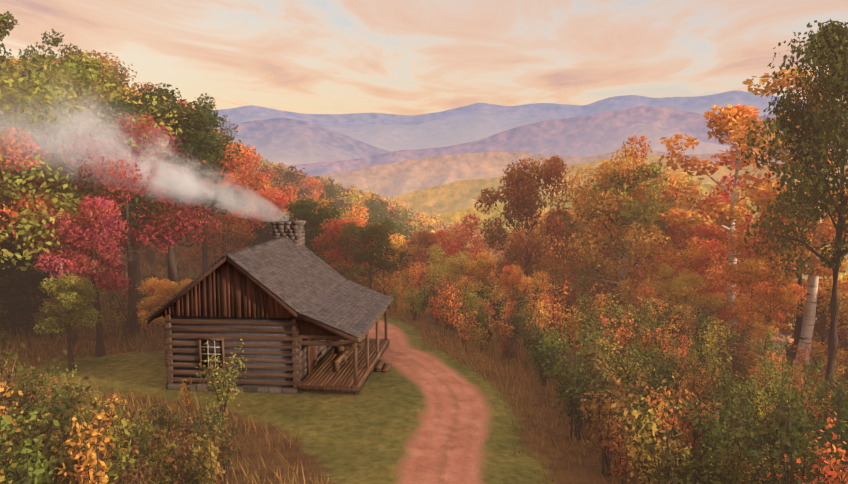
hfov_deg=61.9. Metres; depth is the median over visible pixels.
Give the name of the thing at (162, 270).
shrub
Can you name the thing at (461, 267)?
birch
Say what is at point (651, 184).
tree
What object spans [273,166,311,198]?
tree
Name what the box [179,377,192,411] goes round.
shrub
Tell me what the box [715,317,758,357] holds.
shrub
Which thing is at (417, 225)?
tree
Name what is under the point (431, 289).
shrub
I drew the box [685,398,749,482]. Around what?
shrub
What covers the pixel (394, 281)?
tree
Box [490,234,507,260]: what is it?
tree
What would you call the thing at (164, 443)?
shrub
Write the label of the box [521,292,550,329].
shrub
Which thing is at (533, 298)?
shrub
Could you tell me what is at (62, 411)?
shrub
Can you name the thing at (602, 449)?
shrub
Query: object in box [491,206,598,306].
tree
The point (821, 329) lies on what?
tree
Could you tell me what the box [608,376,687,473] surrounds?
shrub
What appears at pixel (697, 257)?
tree
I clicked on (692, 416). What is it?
shrub
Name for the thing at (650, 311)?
shrub
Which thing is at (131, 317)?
shrub
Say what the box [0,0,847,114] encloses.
sky
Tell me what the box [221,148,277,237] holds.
tree
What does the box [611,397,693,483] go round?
shrub
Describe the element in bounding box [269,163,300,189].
tree
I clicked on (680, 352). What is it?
shrub
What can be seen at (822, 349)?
tree
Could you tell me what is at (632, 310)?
shrub
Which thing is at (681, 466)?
shrub
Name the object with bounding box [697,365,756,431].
shrub
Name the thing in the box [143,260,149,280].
shrub
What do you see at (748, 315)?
tree
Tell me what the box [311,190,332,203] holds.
tree
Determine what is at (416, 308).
shrub
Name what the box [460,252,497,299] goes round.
tree
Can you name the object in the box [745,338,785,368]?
shrub
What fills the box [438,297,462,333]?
shrub
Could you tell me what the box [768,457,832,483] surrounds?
shrub
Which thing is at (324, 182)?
tree
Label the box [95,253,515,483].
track
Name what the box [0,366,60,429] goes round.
shrub
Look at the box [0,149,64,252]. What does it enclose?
tree
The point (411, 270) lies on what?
tree
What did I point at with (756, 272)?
tree
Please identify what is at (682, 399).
shrub
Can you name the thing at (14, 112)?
tree
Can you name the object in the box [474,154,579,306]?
tree
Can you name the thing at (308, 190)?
tree
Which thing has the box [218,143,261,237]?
tree
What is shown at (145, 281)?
shrub
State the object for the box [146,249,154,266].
shrub
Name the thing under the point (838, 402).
shrub
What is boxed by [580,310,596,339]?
shrub
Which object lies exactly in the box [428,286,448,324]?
shrub
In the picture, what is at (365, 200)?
tree
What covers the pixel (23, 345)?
shrub
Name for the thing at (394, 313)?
dry grass
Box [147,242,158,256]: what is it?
shrub
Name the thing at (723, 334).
shrub
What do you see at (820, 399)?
shrub
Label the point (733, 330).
shrub
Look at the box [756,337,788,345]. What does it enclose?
tree
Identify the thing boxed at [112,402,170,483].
shrub
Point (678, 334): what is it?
shrub
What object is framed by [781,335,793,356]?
tree
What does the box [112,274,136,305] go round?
shrub
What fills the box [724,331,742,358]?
shrub
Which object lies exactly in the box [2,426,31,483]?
shrub
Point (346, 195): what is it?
tree
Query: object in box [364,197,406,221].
tree
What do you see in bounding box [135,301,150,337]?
shrub
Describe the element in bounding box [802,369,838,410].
shrub
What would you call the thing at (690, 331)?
shrub
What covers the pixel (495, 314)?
shrub
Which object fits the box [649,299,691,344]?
shrub
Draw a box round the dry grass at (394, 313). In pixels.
[0,244,845,483]
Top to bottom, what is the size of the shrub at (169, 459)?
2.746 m
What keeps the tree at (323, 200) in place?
on the ground at (341, 435)
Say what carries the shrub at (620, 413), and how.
on the ground at (341, 435)
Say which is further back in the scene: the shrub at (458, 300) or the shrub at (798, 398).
the shrub at (458, 300)
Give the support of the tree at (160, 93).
on the ground at (341, 435)
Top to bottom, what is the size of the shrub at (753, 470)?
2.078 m
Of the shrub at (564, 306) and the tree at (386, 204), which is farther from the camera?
the tree at (386, 204)
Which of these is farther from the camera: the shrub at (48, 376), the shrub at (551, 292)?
the shrub at (551, 292)
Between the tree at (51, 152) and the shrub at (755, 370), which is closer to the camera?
the shrub at (755, 370)
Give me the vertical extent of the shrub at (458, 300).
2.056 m
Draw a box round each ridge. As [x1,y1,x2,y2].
[212,90,806,151]
[216,118,390,164]
[277,106,847,175]
[309,149,847,198]
[384,155,847,219]
[434,179,847,335]
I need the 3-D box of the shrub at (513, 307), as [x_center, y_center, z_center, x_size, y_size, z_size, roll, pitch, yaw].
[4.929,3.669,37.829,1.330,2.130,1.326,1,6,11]
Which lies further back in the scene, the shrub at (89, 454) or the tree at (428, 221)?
the tree at (428, 221)
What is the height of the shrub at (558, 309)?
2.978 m
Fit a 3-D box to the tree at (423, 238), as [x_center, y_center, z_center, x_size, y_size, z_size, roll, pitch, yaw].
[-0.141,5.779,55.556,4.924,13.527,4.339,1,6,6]
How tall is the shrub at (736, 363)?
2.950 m
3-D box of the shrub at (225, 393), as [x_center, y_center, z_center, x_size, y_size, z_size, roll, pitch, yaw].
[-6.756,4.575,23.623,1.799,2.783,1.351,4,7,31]
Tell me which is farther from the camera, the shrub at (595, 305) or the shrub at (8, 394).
the shrub at (595, 305)
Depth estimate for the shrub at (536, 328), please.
31.10 m
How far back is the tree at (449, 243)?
60.86 m
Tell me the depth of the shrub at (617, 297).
37.37 m
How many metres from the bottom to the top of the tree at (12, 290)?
12.407 m
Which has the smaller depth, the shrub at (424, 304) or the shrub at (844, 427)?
the shrub at (844, 427)
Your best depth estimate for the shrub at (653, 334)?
29.66 m
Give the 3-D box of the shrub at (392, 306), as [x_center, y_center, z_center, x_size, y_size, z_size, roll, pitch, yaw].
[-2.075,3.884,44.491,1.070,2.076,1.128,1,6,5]
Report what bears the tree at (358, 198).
on the ground at (341, 435)
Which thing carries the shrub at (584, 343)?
on the ground at (341, 435)
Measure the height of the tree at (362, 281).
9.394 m
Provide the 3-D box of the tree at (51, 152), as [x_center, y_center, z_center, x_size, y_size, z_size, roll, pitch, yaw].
[-18.504,-0.355,36.092,3.172,9.890,3.600,3,7,30]
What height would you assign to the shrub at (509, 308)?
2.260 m
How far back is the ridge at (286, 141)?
10225.27 m
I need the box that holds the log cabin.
[145,220,393,394]
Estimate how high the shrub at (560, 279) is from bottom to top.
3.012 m
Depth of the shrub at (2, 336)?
32.19 m
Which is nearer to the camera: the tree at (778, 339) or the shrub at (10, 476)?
the shrub at (10, 476)
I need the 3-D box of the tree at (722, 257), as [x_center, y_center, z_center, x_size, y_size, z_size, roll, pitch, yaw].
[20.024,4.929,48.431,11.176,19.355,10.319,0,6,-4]
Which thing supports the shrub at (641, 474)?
on the ground at (341, 435)
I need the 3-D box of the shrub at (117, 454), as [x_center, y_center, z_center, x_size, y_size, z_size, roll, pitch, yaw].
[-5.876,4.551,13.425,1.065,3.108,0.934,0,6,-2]
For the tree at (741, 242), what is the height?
9.543 m
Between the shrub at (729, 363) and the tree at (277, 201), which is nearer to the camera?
the shrub at (729, 363)
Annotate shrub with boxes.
[0,328,11,347]
[0,342,25,404]
[0,342,67,434]
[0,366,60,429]
[0,372,102,483]
[0,381,28,474]
[0,395,49,435]
[0,403,15,477]
[0,403,59,483]
[0,404,17,483]
[0,434,73,483]
[1,369,24,411]
[1,369,83,474]
[1,378,64,434]
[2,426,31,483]
[4,402,45,482]
[9,407,47,479]
[20,395,138,483]
[28,368,61,408]
[29,363,85,431]
[30,295,45,337]
[30,380,95,464]
[36,411,83,483]
[45,301,57,340]
[57,408,113,483]
[59,301,76,330]
[64,324,81,347]
[65,457,177,483]
[66,436,99,483]
[80,387,109,433]
[84,426,157,483]
[86,413,151,470]
[87,401,145,483]
[90,393,133,463]
[98,402,159,483]
[103,296,127,311]
[105,401,114,424]
[106,405,127,439]
[109,292,138,326]
[109,430,178,483]
[110,291,145,338]
[111,286,125,317]
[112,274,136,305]
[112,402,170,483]
[119,316,130,343]
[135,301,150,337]
[140,271,157,296]
[141,294,154,326]
[142,245,158,262]
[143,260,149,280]
[143,420,231,483]
[144,448,168,483]
[145,400,164,468]
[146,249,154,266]
[146,417,194,481]
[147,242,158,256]
[149,401,169,434]
[156,266,167,279]
[156,408,177,436]
[158,415,239,483]
[169,404,208,454]
[175,247,183,263]
[176,414,193,435]
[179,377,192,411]
[187,420,225,483]
[190,444,215,483]
[196,339,247,416]
[197,403,227,454]
[201,408,238,482]
[386,290,398,311]
[389,285,397,310]
[399,282,428,319]
[408,274,418,311]
[414,281,432,313]
[424,273,443,315]
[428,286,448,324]
[430,284,453,317]
[433,269,462,308]
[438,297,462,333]
[439,286,455,335]
[440,272,470,308]
[441,284,462,338]
[453,292,464,323]
[454,305,477,345]
[455,281,473,330]
[462,283,482,327]
[463,288,493,328]
[468,314,497,352]
[475,308,492,350]
[475,311,484,334]
[477,281,497,315]
[478,294,499,341]
[486,288,509,322]
[490,282,508,319]
[494,306,522,351]
[495,314,514,359]
[499,301,512,322]
[499,328,523,364]
[503,297,518,331]
[505,290,527,320]
[506,309,520,344]
[512,282,533,338]
[515,315,538,354]
[518,305,533,345]
[519,311,545,361]
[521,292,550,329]
[524,332,565,386]
[525,329,547,372]
[526,296,560,353]
[527,286,541,317]
[528,292,550,331]
[531,285,566,320]
[531,314,578,381]
[532,296,554,326]
[537,276,570,325]
[538,322,639,440]
[546,276,568,303]
[547,321,571,355]
[548,300,567,335]
[548,347,593,418]
[549,280,567,329]
[550,340,596,407]
[560,298,574,332]
[560,306,585,348]
[564,346,617,425]
[568,282,617,331]
[572,330,584,357]
[573,292,588,338]
[573,313,615,360]
[574,325,627,386]
[576,291,594,331]
[576,308,587,336]
[579,349,652,476]
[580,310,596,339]
[581,322,592,351]
[582,302,616,343]
[589,379,653,442]
[593,304,622,347]
[593,357,631,414]
[594,330,622,392]
[600,312,633,358]
[601,417,633,483]
[602,392,631,455]
[603,288,622,327]
[606,293,644,344]
[607,337,625,375]
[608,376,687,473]
[609,309,618,335]
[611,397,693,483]
[613,299,635,330]
[613,348,649,393]
[614,349,654,424]
[616,345,654,416]
[618,299,642,328]
[623,304,642,360]
[625,330,658,371]
[627,315,638,355]
[627,324,656,356]
[630,317,677,370]
[633,437,674,483]
[634,301,657,328]
[637,423,719,483]
[638,350,672,402]
[638,356,670,443]
[639,315,680,376]
[640,298,661,334]
[643,296,657,336]
[644,381,685,468]
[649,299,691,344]
[649,303,673,354]
[649,344,685,383]
[650,404,682,464]
[652,429,720,483]
[653,344,699,393]
[654,353,679,402]
[656,328,693,379]
[661,377,697,464]
[663,307,688,343]
[665,386,725,460]
[668,369,680,406]
[669,335,694,366]
[672,321,683,355]
[673,394,764,483]
[680,304,701,354]
[681,362,713,397]
[682,409,776,483]
[683,356,724,402]
[684,397,702,442]
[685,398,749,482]
[686,320,721,363]
[686,389,720,438]
[687,347,722,393]
[688,304,709,343]
[690,381,714,409]
[691,396,733,462]
[692,332,705,370]
[695,314,725,369]
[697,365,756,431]
[698,304,718,334]
[699,345,732,408]
[706,332,756,379]
[707,335,750,403]
[712,347,733,390]
[715,317,738,354]
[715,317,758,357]
[715,324,730,355]
[720,320,743,355]
[720,441,779,483]
[723,377,761,441]
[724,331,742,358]
[724,383,775,430]
[726,387,820,483]
[728,371,757,461]
[731,352,753,388]
[733,336,762,378]
[737,389,762,456]
[739,417,797,483]
[740,364,787,437]
[742,435,829,483]
[744,322,775,372]
[744,374,772,407]
[747,354,772,390]
[748,396,816,483]
[753,396,787,436]
[754,347,800,382]
[754,355,790,409]
[755,329,777,375]
[755,343,784,385]
[756,342,799,406]
[756,351,774,388]
[760,349,840,445]
[764,408,778,444]
[764,412,847,483]
[767,349,787,389]
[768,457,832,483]
[773,430,847,483]
[785,361,816,435]
[786,419,830,479]
[789,384,811,420]
[792,438,818,481]
[793,340,810,375]
[794,359,803,387]
[796,358,813,388]
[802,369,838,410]
[802,396,847,483]
[802,431,847,476]
[803,377,818,427]
[803,378,834,417]
[803,422,825,459]
[805,390,835,428]
[811,407,847,483]
[822,362,844,392]
[822,371,847,418]
[822,405,846,452]
[828,378,847,422]
[838,381,847,401]
[839,451,847,460]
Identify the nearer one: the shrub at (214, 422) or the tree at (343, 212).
the shrub at (214, 422)
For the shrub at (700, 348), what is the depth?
30.45 m
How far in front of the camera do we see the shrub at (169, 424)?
21.68 m
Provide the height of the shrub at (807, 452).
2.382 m
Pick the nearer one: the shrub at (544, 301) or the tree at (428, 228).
the shrub at (544, 301)
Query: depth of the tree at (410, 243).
63.69 m
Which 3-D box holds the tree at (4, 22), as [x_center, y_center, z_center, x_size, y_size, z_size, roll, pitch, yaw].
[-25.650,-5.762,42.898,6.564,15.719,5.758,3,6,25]
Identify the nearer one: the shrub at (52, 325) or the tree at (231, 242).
the shrub at (52, 325)
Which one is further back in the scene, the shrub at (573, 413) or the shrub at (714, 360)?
the shrub at (714, 360)
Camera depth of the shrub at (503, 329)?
31.80 m
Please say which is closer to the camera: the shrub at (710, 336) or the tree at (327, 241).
the shrub at (710, 336)
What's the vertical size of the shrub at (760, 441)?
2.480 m
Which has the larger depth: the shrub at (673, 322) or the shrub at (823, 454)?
the shrub at (673, 322)
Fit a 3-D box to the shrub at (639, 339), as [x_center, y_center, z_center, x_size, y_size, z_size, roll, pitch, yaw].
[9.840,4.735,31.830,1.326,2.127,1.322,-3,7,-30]
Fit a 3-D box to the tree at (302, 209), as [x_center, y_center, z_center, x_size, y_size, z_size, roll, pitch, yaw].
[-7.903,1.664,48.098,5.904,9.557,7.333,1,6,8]
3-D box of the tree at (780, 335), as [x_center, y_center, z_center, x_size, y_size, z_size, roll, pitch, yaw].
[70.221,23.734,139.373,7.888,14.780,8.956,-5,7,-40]
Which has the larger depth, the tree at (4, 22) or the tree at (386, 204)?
the tree at (386, 204)
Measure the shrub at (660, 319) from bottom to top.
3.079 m
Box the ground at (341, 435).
[0,206,844,483]
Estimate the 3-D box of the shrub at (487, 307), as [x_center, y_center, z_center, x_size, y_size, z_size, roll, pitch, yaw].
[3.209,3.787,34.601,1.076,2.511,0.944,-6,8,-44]
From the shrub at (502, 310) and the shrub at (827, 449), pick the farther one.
the shrub at (502, 310)
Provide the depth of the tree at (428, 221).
153.92 m
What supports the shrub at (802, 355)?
on the ground at (341, 435)
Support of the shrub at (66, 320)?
on the ground at (341, 435)
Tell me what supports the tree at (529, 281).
on the ground at (341, 435)
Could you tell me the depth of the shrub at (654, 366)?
25.31 m
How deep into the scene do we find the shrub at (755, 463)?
16.08 m
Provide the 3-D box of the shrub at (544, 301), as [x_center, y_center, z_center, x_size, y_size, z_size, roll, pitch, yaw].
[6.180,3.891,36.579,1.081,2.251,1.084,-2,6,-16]
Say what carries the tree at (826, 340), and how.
on the ground at (341, 435)
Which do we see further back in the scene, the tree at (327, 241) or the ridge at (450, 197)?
the ridge at (450, 197)
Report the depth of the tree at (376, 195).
163.94 m
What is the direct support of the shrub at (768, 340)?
on the ground at (341, 435)
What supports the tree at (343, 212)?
on the ground at (341, 435)
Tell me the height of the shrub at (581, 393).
2.832 m
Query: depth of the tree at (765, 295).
34.83 m
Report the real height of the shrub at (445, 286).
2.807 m
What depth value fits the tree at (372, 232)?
43.94 m
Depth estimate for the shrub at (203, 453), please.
16.42 m
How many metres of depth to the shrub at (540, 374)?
28.11 m
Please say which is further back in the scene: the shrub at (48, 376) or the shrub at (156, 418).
the shrub at (48, 376)
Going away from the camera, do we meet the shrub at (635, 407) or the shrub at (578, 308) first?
the shrub at (635, 407)
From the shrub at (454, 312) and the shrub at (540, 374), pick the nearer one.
the shrub at (540, 374)
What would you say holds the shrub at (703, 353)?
on the ground at (341, 435)
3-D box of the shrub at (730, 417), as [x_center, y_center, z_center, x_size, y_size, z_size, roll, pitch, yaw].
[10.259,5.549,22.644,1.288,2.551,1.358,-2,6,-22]
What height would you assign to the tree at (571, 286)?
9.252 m
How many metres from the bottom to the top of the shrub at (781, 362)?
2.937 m
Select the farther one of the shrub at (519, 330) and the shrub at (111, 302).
the shrub at (111, 302)
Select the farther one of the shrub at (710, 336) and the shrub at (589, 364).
the shrub at (710, 336)
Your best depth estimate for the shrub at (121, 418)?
19.03 m
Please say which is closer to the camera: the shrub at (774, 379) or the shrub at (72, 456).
the shrub at (72, 456)
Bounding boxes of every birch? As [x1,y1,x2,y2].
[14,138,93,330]
[460,264,494,304]
[657,103,835,334]
[728,65,847,384]
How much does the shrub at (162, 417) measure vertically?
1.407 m
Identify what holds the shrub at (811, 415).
on the ground at (341, 435)
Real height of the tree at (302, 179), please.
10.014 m
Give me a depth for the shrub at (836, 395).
27.34 m
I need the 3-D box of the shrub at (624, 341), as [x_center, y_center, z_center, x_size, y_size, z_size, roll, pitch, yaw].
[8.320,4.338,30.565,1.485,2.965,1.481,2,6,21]
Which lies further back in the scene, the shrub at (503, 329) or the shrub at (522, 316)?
the shrub at (522, 316)
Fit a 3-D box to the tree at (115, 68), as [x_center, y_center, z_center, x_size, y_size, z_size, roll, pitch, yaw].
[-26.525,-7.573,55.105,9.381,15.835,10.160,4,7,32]
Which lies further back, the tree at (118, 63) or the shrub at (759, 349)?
the tree at (118, 63)
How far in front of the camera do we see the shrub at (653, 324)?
29.87 m
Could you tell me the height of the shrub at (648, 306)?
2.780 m
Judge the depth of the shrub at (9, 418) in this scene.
10.21 m
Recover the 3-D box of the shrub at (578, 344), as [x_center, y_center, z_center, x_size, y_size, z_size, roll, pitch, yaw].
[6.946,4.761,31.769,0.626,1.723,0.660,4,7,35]
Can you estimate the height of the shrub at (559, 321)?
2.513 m
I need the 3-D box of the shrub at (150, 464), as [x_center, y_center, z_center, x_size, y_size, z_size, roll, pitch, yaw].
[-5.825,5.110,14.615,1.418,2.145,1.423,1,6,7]
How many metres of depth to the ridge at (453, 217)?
1653.51 m
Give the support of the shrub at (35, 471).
on the ground at (341, 435)
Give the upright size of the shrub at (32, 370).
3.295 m
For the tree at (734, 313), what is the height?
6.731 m
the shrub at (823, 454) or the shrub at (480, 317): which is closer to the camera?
the shrub at (823, 454)
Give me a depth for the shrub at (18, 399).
19.12 m
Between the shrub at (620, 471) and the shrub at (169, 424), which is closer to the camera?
the shrub at (620, 471)
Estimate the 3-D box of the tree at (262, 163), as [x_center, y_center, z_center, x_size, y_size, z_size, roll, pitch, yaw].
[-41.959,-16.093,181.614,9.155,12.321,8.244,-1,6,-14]
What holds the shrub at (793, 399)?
on the ground at (341, 435)
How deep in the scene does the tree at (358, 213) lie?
69.68 m
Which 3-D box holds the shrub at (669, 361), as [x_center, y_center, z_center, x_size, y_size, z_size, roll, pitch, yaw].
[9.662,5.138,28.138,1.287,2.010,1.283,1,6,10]
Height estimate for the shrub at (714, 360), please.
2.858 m
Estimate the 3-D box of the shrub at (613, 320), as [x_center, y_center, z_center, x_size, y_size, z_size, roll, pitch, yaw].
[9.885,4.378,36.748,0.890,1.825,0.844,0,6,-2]
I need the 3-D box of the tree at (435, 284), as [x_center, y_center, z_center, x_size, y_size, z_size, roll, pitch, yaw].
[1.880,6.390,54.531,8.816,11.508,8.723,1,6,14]
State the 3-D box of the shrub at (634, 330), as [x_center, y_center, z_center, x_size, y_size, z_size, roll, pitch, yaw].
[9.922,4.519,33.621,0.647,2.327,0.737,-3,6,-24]
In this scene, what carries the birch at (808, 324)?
on the ground at (341, 435)
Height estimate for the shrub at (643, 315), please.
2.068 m
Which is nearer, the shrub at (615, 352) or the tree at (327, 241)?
the shrub at (615, 352)
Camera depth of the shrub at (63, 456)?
13.73 m
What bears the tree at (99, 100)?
on the ground at (341, 435)
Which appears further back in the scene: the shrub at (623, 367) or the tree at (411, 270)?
the tree at (411, 270)
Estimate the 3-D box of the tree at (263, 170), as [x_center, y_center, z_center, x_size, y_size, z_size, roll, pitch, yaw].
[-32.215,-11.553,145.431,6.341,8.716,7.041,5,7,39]
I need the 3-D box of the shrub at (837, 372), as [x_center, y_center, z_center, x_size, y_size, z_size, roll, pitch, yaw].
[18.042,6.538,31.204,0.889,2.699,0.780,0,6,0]
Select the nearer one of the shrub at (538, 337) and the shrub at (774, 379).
the shrub at (774, 379)
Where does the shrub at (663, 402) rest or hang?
on the ground at (341, 435)
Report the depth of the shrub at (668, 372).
25.68 m
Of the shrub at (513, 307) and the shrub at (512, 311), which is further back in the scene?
the shrub at (513, 307)
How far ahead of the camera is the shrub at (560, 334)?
31.14 m
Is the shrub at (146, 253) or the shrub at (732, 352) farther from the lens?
the shrub at (146, 253)
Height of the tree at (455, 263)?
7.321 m
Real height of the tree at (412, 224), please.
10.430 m
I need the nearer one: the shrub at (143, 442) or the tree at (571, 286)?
the shrub at (143, 442)
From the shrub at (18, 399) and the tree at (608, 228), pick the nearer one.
the shrub at (18, 399)
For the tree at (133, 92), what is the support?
on the ground at (341, 435)
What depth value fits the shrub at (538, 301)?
37.22 m
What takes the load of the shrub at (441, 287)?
on the ground at (341, 435)
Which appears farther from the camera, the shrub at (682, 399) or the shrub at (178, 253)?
the shrub at (178, 253)
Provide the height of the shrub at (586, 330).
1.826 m
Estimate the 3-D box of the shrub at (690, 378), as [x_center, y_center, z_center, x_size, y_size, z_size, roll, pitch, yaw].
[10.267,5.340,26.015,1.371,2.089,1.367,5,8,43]
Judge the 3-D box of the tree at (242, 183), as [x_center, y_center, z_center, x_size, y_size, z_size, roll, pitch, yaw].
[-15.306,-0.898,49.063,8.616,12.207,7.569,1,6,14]
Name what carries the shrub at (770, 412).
on the ground at (341, 435)
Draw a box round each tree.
[0,11,64,76]
[0,52,190,336]
[0,65,120,302]
[0,123,89,261]
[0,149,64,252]
[2,87,67,294]
[8,52,67,64]
[12,63,81,155]
[21,43,142,229]
[21,83,247,300]
[28,112,219,333]
[33,194,131,356]
[33,272,103,370]
[48,50,171,99]
[65,55,144,100]
[76,98,252,297]
[118,87,180,255]
[121,98,213,267]
[136,277,191,355]
[140,141,271,272]
[175,93,237,245]
[175,173,265,268]
[208,172,299,259]
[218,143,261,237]
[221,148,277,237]
[249,157,270,173]
[255,165,278,187]
[260,196,349,278]
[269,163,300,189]
[272,178,298,195]
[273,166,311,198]
[277,196,348,260]
[294,173,310,197]
[300,176,323,198]
[303,187,313,198]
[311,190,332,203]
[312,216,376,278]
[315,176,341,207]
[316,215,396,291]
[319,182,342,207]
[326,176,347,197]
[326,187,352,207]
[333,196,351,211]
[333,219,405,289]
[336,206,355,218]
[337,187,375,216]
[345,192,374,217]
[346,204,397,239]
[352,193,389,221]
[354,238,419,291]
[355,193,396,211]
[357,262,430,313]
[358,232,412,303]
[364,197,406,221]
[365,213,414,240]
[371,199,395,225]
[387,250,498,313]
[392,206,417,238]
[401,230,448,307]
[401,243,480,313]
[403,221,419,236]
[406,219,423,233]
[412,212,441,232]
[416,213,506,313]
[419,225,435,232]
[444,221,470,245]
[459,274,505,312]
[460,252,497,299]
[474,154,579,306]
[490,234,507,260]
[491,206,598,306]
[496,264,531,309]
[501,270,576,323]
[506,260,617,322]
[508,186,633,309]
[520,134,705,314]
[545,162,703,316]
[548,161,727,338]
[561,282,639,323]
[615,276,700,341]
[627,172,809,342]
[635,236,740,340]
[641,263,734,334]
[651,260,792,352]
[697,287,770,343]
[704,219,807,355]
[721,181,847,355]
[733,276,807,356]
[736,19,847,420]
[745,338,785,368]
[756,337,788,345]
[758,330,793,342]
[760,337,790,360]
[777,277,847,381]
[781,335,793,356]
[784,328,847,385]
[810,273,847,374]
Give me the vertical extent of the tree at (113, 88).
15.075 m
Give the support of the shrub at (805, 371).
on the ground at (341, 435)
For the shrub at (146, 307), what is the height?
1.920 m
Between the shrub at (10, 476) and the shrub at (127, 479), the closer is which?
the shrub at (10, 476)
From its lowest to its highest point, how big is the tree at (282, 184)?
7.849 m
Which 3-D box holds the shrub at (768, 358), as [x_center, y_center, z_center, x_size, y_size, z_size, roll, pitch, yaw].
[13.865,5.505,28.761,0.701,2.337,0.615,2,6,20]
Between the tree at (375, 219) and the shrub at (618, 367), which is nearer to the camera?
the shrub at (618, 367)
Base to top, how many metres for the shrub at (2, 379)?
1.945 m
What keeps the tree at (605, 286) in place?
on the ground at (341, 435)
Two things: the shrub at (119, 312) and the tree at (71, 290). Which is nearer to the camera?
the tree at (71, 290)
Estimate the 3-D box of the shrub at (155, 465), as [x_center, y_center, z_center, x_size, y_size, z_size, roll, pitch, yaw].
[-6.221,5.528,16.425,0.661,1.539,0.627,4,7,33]
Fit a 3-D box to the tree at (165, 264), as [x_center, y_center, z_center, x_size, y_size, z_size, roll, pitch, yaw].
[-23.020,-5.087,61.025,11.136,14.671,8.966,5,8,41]
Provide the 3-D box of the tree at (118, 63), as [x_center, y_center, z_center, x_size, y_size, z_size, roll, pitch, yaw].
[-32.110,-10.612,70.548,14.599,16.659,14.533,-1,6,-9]
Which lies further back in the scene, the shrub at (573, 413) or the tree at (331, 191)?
the tree at (331, 191)
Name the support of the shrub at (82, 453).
on the ground at (341, 435)
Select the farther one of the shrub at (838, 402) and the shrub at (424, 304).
the shrub at (424, 304)
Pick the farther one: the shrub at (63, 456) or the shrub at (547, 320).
the shrub at (547, 320)
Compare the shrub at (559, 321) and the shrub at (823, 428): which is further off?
the shrub at (559, 321)
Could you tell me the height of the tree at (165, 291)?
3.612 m
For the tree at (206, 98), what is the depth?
68.87 m
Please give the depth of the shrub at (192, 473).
14.44 m
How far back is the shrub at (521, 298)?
35.46 m
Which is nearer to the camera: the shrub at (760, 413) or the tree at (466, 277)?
the shrub at (760, 413)
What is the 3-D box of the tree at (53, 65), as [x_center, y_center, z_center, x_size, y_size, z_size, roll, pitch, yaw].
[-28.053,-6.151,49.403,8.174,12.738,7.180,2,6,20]
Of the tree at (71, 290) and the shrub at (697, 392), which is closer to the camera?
the shrub at (697, 392)
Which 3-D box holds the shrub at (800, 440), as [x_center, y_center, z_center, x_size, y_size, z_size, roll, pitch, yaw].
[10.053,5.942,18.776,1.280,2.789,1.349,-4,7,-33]
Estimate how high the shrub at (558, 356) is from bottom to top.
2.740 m
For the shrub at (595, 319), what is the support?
on the ground at (341, 435)
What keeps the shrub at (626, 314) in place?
on the ground at (341, 435)
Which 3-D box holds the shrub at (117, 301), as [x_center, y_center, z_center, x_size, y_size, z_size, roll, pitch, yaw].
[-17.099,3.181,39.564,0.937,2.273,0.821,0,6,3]
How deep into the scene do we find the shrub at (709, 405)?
20.11 m
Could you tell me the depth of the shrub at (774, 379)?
23.89 m
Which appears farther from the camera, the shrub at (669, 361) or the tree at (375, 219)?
the tree at (375, 219)
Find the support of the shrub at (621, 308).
on the ground at (341, 435)
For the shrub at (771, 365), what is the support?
on the ground at (341, 435)
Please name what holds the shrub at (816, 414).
on the ground at (341, 435)
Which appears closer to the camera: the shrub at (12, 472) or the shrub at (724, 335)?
the shrub at (12, 472)
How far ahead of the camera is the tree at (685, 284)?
41.10 m
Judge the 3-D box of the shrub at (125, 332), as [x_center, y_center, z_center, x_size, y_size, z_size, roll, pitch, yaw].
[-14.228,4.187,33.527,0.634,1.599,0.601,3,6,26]
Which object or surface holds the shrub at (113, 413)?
on the ground at (341, 435)
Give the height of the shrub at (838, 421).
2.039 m
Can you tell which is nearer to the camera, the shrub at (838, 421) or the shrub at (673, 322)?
the shrub at (838, 421)
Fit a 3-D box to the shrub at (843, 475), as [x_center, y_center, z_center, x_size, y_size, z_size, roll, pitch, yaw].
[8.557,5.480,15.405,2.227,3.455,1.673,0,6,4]
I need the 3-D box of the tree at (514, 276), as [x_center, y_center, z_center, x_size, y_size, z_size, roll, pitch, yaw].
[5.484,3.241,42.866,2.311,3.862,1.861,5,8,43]
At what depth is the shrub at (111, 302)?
41.11 m
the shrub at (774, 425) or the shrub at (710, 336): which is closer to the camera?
the shrub at (774, 425)
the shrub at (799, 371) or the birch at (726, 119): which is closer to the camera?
the shrub at (799, 371)
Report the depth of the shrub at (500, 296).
40.09 m
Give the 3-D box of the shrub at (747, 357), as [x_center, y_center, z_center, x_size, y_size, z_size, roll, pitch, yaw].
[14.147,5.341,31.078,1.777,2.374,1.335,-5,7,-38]
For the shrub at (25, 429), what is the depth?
15.40 m
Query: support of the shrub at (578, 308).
on the ground at (341, 435)
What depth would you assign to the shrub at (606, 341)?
25.37 m
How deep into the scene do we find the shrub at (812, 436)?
21.77 m
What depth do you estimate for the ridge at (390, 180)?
4671.10 m
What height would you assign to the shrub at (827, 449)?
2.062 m
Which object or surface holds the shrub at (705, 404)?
on the ground at (341, 435)
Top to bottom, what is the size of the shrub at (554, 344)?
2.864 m
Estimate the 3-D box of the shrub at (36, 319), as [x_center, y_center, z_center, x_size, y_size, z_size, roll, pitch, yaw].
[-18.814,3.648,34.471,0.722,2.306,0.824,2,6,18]
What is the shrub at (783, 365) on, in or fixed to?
on the ground at (341, 435)
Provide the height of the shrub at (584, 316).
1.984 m

